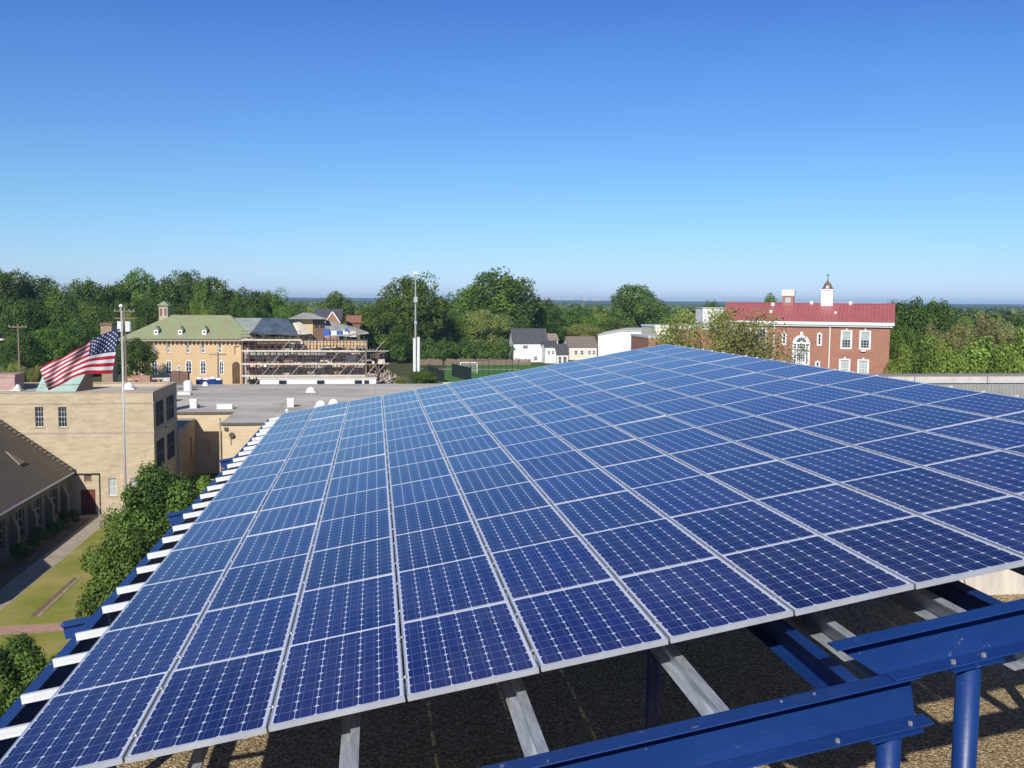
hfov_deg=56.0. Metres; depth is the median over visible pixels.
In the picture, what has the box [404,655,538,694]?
mounting rail
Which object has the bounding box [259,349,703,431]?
mounting rail
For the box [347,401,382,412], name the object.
solar panel
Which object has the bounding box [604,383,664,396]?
solar panel
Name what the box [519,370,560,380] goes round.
solar panel
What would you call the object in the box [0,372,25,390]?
brick bulkhead
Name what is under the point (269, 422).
mounting rail
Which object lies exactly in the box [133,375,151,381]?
brick pallet
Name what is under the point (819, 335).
window
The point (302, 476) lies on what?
solar panel
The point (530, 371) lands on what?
solar panel
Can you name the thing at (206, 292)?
tree
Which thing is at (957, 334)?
tree
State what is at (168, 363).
window
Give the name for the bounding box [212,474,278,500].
solar panel
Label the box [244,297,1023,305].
hill
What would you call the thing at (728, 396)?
solar panel
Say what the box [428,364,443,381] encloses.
screened fence
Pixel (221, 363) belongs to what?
window
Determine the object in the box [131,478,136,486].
window
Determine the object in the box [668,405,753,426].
solar panel
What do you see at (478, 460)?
solar panel
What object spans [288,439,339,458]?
solar panel
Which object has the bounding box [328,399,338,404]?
skylight dome
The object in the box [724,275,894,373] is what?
brick school
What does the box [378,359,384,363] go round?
material pile
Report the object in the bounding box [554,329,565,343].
tree
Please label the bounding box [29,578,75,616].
soil bed
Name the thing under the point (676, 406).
solar panel
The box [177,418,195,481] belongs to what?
annex
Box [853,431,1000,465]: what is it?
solar panel
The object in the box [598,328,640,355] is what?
white building
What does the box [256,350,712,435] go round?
mounting rail
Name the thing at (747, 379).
solar panel
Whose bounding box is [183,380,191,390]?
water tank
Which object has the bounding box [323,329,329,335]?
wrapped bundle
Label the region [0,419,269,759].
blue edge beam
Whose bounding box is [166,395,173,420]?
window
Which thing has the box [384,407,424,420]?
solar panel
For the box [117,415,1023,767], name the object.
rooftop building
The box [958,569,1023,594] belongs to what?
concrete wall
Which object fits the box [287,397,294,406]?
roof vent
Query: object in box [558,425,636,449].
solar panel
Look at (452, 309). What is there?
tree
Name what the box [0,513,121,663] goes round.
lawn
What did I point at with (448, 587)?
solar panel
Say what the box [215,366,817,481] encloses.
mounting rail
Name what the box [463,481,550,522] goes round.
solar panel
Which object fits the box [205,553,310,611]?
solar panel
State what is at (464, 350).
undergrowth
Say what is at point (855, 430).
solar panel
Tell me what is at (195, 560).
solar panel
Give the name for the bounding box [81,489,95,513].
door
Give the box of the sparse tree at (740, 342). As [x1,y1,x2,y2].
[699,316,816,363]
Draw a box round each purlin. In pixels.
[187,746,208,767]
[339,712,360,767]
[500,677,548,756]
[649,641,729,715]
[787,611,878,677]
[886,588,1023,670]
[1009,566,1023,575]
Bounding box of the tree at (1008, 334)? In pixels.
[992,321,1023,371]
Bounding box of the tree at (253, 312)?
[235,304,272,338]
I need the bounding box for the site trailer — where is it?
[259,377,376,383]
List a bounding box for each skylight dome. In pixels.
[305,387,315,392]
[314,400,325,406]
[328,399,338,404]
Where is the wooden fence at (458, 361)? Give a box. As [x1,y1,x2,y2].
[420,358,530,364]
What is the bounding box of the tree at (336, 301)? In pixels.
[313,290,356,339]
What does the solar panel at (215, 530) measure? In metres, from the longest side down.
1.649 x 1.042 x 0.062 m
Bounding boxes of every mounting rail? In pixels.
[0,619,521,739]
[20,594,509,703]
[52,568,497,666]
[75,549,489,640]
[102,531,480,613]
[116,518,474,594]
[136,395,1018,573]
[147,391,984,558]
[162,386,952,542]
[172,382,926,531]
[183,378,898,518]
[192,375,877,508]
[200,371,853,498]
[207,369,835,490]
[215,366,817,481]
[222,363,802,474]
[227,361,784,467]
[233,359,772,461]
[238,357,757,455]
[244,355,746,450]
[247,353,733,444]
[252,352,723,440]
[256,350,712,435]
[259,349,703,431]
[262,347,692,427]
[265,346,684,424]
[269,345,676,420]
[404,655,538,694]
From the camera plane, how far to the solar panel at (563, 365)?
29.98 m
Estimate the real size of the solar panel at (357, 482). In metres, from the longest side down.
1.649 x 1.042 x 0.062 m
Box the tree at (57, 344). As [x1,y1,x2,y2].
[31,326,75,367]
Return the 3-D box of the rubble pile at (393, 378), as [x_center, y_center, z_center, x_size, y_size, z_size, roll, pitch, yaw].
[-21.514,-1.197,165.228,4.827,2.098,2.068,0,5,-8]
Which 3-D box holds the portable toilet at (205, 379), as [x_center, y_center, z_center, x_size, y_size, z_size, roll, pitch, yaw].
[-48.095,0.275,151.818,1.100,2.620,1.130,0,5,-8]
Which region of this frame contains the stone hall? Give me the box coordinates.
[0,421,74,568]
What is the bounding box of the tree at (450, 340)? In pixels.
[433,331,464,348]
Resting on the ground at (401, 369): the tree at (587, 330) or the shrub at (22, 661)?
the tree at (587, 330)
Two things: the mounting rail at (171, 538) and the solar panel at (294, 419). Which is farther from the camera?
the solar panel at (294, 419)
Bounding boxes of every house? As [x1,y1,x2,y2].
[314,309,343,339]
[346,315,361,339]
[508,328,547,361]
[541,341,557,362]
[547,333,558,343]
[555,344,568,363]
[562,336,597,359]
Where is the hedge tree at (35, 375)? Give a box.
[26,365,42,381]
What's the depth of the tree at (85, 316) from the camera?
198.18 m
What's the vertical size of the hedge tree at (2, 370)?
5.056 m
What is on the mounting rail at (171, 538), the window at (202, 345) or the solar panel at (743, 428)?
the solar panel at (743, 428)
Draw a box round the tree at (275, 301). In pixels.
[257,287,294,338]
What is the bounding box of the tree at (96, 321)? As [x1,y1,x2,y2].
[84,314,126,355]
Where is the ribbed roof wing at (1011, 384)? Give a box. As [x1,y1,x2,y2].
[869,373,1023,397]
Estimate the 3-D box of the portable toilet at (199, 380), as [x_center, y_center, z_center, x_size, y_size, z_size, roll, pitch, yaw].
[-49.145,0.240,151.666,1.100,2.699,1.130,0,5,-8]
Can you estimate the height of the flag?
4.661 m
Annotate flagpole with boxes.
[119,304,126,509]
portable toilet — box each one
[196,377,202,383]
[203,377,209,383]
[209,377,215,383]
[215,378,222,383]
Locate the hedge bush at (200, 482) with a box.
[189,473,212,503]
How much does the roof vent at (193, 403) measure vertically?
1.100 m
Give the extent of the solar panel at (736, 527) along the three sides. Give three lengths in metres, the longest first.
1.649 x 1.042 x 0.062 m
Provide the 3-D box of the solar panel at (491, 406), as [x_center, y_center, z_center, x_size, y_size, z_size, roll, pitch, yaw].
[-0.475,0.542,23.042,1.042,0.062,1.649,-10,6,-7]
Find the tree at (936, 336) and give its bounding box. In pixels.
[916,322,946,372]
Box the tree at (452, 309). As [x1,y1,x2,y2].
[444,282,488,336]
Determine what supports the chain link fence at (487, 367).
on the ground at (401, 369)
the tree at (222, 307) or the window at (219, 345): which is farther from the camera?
the tree at (222, 307)
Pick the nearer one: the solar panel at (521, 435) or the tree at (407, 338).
the solar panel at (521, 435)
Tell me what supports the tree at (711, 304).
on the ground at (401, 369)
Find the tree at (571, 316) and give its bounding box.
[558,305,597,338]
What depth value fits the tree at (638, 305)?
335.42 m
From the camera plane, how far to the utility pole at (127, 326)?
123.84 m
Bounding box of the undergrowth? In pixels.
[378,335,514,361]
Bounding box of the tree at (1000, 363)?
[976,342,1023,372]
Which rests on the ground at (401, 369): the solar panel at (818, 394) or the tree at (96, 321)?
the tree at (96, 321)
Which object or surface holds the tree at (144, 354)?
on the ground at (401, 369)
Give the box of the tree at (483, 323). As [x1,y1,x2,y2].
[460,308,512,347]
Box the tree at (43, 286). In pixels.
[13,271,61,316]
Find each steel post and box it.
[645,649,660,728]
[867,728,923,767]
[949,658,1004,767]
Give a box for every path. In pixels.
[0,517,107,610]
[0,623,63,634]
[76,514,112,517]
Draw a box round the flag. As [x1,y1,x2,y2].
[40,329,119,389]
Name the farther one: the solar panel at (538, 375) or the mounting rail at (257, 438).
the solar panel at (538, 375)
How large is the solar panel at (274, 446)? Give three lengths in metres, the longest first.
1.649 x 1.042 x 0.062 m
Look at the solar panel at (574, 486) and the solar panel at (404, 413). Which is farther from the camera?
the solar panel at (404, 413)
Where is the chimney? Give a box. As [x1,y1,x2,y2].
[99,323,117,381]
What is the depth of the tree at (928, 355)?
105.27 m
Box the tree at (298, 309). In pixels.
[287,302,306,319]
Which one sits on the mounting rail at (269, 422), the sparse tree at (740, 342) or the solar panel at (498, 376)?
the solar panel at (498, 376)
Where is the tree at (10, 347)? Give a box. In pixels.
[0,331,43,368]
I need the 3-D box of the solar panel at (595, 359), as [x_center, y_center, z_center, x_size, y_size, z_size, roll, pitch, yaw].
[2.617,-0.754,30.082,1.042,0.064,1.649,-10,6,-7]
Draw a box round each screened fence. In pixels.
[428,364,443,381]
[452,363,470,379]
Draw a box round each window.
[0,520,3,550]
[16,509,22,536]
[34,407,44,427]
[34,498,39,524]
[50,489,55,513]
[57,407,67,427]
[107,478,117,496]
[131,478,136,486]
[152,361,157,374]
[155,399,162,426]
[156,437,163,467]
[166,344,170,353]
[166,360,171,374]
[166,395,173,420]
[167,430,174,460]
[185,360,191,374]
[186,344,190,353]
[200,344,205,353]
[200,360,205,374]
[218,344,222,353]
[219,360,223,374]
[757,327,766,345]
[781,332,786,344]
[792,335,809,364]
[817,332,821,345]
[839,357,850,371]
[840,328,851,348]
[857,358,868,373]
[859,329,870,349]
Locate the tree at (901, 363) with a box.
[880,344,922,373]
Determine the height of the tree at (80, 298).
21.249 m
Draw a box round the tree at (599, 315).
[589,306,620,347]
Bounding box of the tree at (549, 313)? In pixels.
[528,297,567,340]
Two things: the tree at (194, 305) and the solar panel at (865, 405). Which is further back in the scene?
the tree at (194, 305)
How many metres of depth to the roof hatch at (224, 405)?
113.00 m
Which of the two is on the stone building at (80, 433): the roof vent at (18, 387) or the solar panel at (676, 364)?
the roof vent at (18, 387)
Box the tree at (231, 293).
[223,289,238,307]
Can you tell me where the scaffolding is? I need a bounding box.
[241,331,388,383]
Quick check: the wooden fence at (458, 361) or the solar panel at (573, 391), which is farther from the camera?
the wooden fence at (458, 361)
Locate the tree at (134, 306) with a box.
[105,297,153,333]
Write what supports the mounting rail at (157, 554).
on the blue edge beam at (18, 712)
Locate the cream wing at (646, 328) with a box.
[641,324,695,333]
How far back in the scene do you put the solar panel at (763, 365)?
22.15 m
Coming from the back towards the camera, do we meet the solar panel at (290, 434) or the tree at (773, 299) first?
the tree at (773, 299)
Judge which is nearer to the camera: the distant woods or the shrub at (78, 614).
the shrub at (78, 614)
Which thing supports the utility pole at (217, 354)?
on the car park
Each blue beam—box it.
[480,674,934,767]
[827,598,1023,681]
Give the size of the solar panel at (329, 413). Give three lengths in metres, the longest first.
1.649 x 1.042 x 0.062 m
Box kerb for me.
[37,576,81,615]
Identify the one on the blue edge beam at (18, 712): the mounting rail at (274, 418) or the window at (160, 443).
the mounting rail at (274, 418)
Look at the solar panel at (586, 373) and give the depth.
26.65 m
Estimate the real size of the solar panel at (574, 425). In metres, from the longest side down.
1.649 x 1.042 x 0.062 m
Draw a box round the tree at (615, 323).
[596,317,638,341]
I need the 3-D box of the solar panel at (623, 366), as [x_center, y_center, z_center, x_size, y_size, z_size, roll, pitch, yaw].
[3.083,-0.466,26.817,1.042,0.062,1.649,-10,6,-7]
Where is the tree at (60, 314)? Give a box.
[28,303,84,354]
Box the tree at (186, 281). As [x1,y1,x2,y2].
[167,269,199,307]
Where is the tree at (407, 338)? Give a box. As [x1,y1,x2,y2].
[386,327,420,362]
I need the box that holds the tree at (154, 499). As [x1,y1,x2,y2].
[97,455,200,543]
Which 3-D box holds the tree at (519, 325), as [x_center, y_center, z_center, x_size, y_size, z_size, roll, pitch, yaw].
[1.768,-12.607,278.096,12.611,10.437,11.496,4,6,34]
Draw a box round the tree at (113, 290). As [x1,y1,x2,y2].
[100,282,131,329]
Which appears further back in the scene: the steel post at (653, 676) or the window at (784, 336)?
the window at (784, 336)
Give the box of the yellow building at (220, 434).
[176,384,447,473]
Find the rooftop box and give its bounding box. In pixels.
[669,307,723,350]
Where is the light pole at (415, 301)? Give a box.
[413,272,417,369]
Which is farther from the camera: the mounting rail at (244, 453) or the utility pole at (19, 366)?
the utility pole at (19, 366)
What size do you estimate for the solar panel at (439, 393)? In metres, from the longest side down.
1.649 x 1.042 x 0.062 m
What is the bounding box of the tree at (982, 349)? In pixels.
[922,331,1016,373]
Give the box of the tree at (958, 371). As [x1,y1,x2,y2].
[937,354,978,373]
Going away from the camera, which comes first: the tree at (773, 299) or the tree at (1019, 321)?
the tree at (773, 299)
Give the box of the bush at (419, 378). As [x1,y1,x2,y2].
[409,369,437,383]
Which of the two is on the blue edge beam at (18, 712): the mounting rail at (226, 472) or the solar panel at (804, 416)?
the mounting rail at (226, 472)
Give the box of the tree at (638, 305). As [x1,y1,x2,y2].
[609,283,668,327]
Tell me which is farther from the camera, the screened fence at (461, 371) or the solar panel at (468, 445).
the screened fence at (461, 371)
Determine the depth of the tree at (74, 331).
184.04 m
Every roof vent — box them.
[13,384,23,390]
[124,382,135,389]
[189,398,198,408]
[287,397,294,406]
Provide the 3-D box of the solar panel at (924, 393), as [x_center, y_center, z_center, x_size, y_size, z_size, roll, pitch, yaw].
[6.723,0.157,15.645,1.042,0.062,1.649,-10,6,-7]
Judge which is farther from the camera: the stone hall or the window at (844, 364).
the window at (844, 364)
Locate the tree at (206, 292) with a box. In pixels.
[191,275,232,312]
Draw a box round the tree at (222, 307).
[203,298,243,317]
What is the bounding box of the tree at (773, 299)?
[764,292,780,302]
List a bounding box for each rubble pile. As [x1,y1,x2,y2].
[362,372,388,382]
[367,369,393,379]
[375,371,396,382]
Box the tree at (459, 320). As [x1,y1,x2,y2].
[443,315,477,344]
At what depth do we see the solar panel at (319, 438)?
22.52 m
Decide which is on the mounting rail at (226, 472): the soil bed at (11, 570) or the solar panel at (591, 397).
the solar panel at (591, 397)
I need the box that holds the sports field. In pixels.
[439,365,546,383]
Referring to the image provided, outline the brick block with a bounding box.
[631,334,665,349]
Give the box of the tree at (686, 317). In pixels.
[676,307,695,324]
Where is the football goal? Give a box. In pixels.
[460,362,477,372]
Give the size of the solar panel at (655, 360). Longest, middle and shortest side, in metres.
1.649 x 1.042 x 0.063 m
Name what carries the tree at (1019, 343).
on the ground at (401, 369)
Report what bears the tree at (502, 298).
on the ground at (401, 369)
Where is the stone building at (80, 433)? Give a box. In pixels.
[0,382,177,513]
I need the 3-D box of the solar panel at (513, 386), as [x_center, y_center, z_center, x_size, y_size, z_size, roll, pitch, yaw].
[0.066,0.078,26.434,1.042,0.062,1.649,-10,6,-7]
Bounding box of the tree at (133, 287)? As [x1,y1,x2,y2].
[113,267,155,312]
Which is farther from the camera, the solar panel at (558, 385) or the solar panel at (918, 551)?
the solar panel at (558, 385)
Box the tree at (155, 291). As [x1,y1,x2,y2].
[139,276,186,317]
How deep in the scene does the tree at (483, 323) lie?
266.79 m
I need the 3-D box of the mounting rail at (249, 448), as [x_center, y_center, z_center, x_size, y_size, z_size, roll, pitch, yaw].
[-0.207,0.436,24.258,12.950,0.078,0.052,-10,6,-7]
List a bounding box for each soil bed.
[0,518,91,588]
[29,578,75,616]
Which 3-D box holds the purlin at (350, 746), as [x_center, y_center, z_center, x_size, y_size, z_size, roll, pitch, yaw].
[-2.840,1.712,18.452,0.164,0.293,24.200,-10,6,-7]
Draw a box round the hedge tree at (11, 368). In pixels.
[6,361,28,381]
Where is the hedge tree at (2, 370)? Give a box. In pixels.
[0,366,6,372]
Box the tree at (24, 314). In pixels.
[0,296,51,370]
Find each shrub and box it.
[0,631,47,717]
[9,542,34,561]
[25,526,51,547]
[44,652,58,667]
[46,521,63,534]
[57,509,81,525]
[75,609,82,618]
[394,376,410,383]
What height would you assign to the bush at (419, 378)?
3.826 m
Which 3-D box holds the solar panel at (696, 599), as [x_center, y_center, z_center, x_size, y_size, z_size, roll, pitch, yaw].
[1.620,1.820,8.351,1.042,0.062,1.649,-11,6,-7]
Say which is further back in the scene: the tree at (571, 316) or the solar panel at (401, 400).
the tree at (571, 316)
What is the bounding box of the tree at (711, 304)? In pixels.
[704,300,717,306]
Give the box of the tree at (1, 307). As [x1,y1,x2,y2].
[0,295,22,336]
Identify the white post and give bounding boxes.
[413,338,415,370]
[417,337,419,370]
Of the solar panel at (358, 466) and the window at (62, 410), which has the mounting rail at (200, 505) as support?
the solar panel at (358, 466)
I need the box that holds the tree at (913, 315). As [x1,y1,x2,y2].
[888,295,939,372]
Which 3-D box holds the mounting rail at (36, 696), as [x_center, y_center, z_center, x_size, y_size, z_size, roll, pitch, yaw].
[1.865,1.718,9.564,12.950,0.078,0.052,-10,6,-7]
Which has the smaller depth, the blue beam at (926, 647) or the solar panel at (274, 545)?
the blue beam at (926, 647)
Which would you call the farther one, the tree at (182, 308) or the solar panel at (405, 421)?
the tree at (182, 308)
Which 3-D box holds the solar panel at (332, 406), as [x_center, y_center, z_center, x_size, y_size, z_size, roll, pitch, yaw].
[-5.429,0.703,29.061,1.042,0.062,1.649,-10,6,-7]
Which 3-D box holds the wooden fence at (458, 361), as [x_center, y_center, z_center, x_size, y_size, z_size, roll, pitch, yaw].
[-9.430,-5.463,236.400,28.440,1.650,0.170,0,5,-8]
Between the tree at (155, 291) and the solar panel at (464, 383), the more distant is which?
the tree at (155, 291)
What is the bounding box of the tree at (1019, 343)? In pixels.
[969,325,1023,372]
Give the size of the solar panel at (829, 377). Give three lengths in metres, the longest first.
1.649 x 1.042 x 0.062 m
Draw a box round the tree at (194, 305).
[190,291,207,314]
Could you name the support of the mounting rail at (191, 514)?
on the blue edge beam at (18, 712)
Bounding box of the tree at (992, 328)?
[965,311,1006,362]
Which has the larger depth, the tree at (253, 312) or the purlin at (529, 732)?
the tree at (253, 312)
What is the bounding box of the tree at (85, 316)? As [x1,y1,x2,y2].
[69,302,114,334]
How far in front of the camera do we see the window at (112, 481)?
89.66 m
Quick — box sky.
[0,0,1023,303]
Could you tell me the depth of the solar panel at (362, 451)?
19.33 m
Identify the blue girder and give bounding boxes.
[746,619,858,689]
[924,580,1003,610]
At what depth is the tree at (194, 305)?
197.48 m
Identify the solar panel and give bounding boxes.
[0,671,169,767]
[53,612,202,695]
[105,569,225,631]
[125,647,286,763]
[142,537,244,585]
[171,512,258,550]
[172,593,300,670]
[193,490,269,523]
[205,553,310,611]
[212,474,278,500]
[225,460,286,483]
[228,523,317,568]
[238,448,293,467]
[246,499,324,536]
[248,437,298,455]
[257,428,303,444]
[260,479,328,510]
[265,420,308,434]
[268,622,406,731]
[271,464,332,489]
[272,413,311,426]
[278,407,315,418]
[280,450,336,472]
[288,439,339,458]
[288,573,400,645]
[295,430,341,446]
[300,421,343,436]
[302,536,396,591]
[305,414,345,427]
[309,407,347,419]
[312,508,393,551]
[313,401,348,412]
[319,486,391,521]
[325,469,389,497]
[330,454,388,478]
[334,441,386,462]
[337,431,385,449]
[340,421,384,438]
[343,414,384,428]
[345,407,383,420]
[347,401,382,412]
[348,395,381,406]
[382,390,416,399]
[383,394,419,406]
[383,401,421,413]
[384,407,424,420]
[384,414,428,429]
[385,423,433,440]
[386,432,438,452]
[387,444,444,467]
[388,457,451,485]
[390,474,460,506]
[391,494,472,534]
[394,520,487,571]
[397,554,508,622]
[401,601,538,700]
[415,384,450,393]
[417,389,454,399]
[420,394,459,406]
[423,400,465,413]
[426,406,472,421]
[430,415,480,433]
[434,423,489,444]
[440,434,500,457]
[446,447,513,475]
[447,378,483,388]
[452,382,490,393]
[453,462,530,495]
[456,387,498,400]
[462,393,506,405]
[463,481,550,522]
[467,399,516,414]
[474,407,527,422]
[474,505,577,555]
[480,372,517,381]
[482,415,540,434]
[485,376,526,386]
[490,535,614,602]
[492,381,535,392]
[492,424,555,447]
[500,386,545,398]
[502,436,574,462]
[508,391,558,406]
[511,578,667,671]
[512,366,550,375]
[516,450,598,480]
[518,398,573,414]
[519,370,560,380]
[528,374,573,385]
[530,406,591,424]
[532,468,628,505]
[537,379,585,390]
[543,361,582,369]
[543,415,610,435]
[548,384,601,397]
[553,364,595,373]
[553,490,665,535]
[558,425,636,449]
[561,390,618,405]
[563,368,610,378]
[576,355,614,363]
[576,372,625,383]
[576,397,639,414]
[577,439,666,467]
[580,517,717,580]
[587,358,631,367]
[588,377,644,390]
[593,405,665,425]
[599,362,646,371]
[601,455,702,490]
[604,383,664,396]
[606,349,647,357]
[612,366,664,376]
[614,416,694,438]
[617,556,792,642]
[619,352,665,361]
[622,389,689,405]
[629,370,685,382]
[630,474,751,517]
[633,356,682,365]
[636,344,681,351]
[638,427,731,454]
[643,396,718,415]
[646,375,710,388]
[649,359,704,369]
[651,347,698,355]
[667,349,718,358]
[668,363,725,374]
[668,381,737,396]
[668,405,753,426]
[668,441,777,474]
[669,500,817,556]
[686,352,741,362]
[689,367,754,380]
[692,387,769,404]
[698,416,796,441]
[706,460,836,499]
[707,356,767,366]
[712,373,786,386]
[721,395,811,415]
[721,534,913,615]
[730,359,796,372]
[734,429,850,459]
[741,378,822,394]
[755,483,916,534]
[756,364,833,377]
[756,404,860,428]
[775,385,868,404]
[780,446,918,483]
[788,370,875,384]
[799,416,920,445]
[814,394,922,416]
[822,515,1023,588]
[826,376,922,393]
[840,466,1012,514]
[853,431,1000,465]
[863,404,991,430]
[870,383,981,403]
[920,495,1023,555]
[922,450,1023,494]
[925,418,1023,449]
[926,392,1023,417]
[994,411,1023,422]
[1003,445,1023,454]
[1015,493,1023,497]
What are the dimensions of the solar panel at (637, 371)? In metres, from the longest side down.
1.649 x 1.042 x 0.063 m
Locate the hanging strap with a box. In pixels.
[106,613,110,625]
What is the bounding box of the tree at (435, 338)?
[420,294,458,347]
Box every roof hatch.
[177,391,191,394]
[216,403,233,408]
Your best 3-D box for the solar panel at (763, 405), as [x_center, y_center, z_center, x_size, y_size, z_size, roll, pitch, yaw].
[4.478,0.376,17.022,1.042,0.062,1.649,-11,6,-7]
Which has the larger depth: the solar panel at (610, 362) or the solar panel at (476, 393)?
the solar panel at (610, 362)
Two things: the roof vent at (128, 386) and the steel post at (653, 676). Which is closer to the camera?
the steel post at (653, 676)
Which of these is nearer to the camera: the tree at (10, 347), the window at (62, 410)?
the window at (62, 410)
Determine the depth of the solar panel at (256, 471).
19.11 m
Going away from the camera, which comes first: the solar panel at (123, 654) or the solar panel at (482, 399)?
the solar panel at (123, 654)
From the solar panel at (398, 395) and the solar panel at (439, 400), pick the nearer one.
the solar panel at (439, 400)
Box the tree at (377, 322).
[355,298,408,350]
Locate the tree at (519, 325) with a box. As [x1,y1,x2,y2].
[504,322,531,343]
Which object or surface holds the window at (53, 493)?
in the stone hall
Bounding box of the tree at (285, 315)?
[265,305,297,338]
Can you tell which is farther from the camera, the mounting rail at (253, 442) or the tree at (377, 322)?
the tree at (377, 322)
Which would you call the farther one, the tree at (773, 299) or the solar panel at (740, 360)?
the tree at (773, 299)
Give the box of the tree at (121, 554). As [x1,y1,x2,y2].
[75,524,159,616]
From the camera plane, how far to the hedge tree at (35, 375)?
141.34 m
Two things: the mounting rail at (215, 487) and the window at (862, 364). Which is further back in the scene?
the window at (862, 364)
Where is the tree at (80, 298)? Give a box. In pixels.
[55,277,119,320]
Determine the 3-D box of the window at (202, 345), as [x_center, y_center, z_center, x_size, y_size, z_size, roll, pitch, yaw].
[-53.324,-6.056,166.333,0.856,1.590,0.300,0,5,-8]
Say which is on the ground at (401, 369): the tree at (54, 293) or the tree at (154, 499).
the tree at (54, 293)
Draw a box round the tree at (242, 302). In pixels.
[230,286,267,317]
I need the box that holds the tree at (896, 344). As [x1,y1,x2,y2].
[889,324,918,373]
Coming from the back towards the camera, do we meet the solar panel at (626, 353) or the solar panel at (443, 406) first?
the solar panel at (626, 353)
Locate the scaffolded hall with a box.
[234,313,385,383]
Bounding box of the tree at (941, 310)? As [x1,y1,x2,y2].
[910,297,966,352]
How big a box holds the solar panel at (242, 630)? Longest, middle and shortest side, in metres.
1.649 x 1.042 x 0.062 m
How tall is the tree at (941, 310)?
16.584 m
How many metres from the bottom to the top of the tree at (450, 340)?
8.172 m
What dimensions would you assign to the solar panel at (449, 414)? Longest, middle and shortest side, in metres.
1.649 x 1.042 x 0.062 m
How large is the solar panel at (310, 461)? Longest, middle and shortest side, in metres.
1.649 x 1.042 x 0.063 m
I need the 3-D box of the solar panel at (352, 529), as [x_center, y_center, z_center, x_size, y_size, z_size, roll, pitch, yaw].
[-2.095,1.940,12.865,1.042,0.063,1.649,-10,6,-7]
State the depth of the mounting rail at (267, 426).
27.60 m
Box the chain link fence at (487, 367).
[471,358,517,374]
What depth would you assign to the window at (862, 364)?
127.13 m
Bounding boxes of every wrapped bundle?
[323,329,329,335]
[349,331,356,336]
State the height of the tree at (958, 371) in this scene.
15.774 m
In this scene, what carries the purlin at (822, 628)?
attached to the blue beam at (801, 724)
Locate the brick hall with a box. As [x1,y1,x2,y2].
[118,301,262,384]
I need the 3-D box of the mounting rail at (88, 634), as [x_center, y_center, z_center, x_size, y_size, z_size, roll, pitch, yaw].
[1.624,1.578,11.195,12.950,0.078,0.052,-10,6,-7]
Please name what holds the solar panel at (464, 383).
on the mounting rail at (274, 418)
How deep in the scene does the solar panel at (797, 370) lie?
20.47 m
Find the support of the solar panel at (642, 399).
on the mounting rail at (215, 487)
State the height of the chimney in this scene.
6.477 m
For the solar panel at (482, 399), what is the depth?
24.65 m
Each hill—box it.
[89,299,1023,307]
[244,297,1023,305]
[316,303,1023,308]
[444,299,1023,304]
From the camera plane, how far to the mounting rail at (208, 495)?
17.81 m
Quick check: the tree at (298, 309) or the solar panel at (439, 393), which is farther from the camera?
the tree at (298, 309)
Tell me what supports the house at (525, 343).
on the ground at (401, 369)
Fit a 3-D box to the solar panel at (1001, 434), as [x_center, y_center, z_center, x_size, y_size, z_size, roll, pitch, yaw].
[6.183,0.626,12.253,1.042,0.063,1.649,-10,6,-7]
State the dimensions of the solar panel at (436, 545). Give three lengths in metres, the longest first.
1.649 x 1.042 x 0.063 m
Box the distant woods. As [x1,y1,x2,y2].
[3,300,1023,347]
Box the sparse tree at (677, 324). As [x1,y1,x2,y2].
[640,307,802,362]
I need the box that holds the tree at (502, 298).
[453,266,542,355]
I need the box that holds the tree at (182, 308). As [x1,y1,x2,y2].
[171,293,214,314]
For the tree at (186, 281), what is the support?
on the ground at (401, 369)
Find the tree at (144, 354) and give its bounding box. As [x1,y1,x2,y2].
[117,337,159,378]
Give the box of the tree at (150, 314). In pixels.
[138,296,184,327]
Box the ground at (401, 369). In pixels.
[0,342,1022,478]
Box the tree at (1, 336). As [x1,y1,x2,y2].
[0,333,9,361]
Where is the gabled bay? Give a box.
[326,311,339,339]
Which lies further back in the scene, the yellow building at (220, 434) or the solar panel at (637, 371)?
the yellow building at (220, 434)
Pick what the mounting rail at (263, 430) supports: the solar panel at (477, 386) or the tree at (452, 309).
the solar panel at (477, 386)
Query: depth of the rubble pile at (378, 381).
164.70 m
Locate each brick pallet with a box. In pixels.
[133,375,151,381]
[152,377,170,381]
[171,371,189,383]
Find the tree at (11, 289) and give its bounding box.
[0,268,42,334]
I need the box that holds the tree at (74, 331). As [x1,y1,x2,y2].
[54,319,100,353]
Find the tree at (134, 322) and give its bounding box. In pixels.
[122,302,137,333]
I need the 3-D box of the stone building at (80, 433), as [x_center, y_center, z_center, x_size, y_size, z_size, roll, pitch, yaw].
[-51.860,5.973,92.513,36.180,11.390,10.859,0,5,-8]
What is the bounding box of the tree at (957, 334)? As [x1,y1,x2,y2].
[937,319,976,359]
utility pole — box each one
[8,324,26,372]
[114,308,134,381]
[210,352,225,377]
[358,348,373,376]
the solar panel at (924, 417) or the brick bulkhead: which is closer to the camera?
the solar panel at (924, 417)
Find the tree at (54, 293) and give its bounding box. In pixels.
[39,283,76,322]
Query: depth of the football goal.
202.30 m
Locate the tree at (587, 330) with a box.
[566,322,601,343]
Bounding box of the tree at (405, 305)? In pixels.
[375,270,449,360]
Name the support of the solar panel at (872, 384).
on the mounting rail at (182, 527)
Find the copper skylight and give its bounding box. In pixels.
[36,373,92,391]
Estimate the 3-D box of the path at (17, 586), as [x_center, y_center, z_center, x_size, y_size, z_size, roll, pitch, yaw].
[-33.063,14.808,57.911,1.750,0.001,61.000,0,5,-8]
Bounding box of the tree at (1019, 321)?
[1007,314,1023,330]
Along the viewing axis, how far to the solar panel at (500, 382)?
28.04 m
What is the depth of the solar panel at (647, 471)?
13.31 m
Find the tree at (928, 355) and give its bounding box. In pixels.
[901,332,972,373]
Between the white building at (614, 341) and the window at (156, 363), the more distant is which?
the white building at (614, 341)

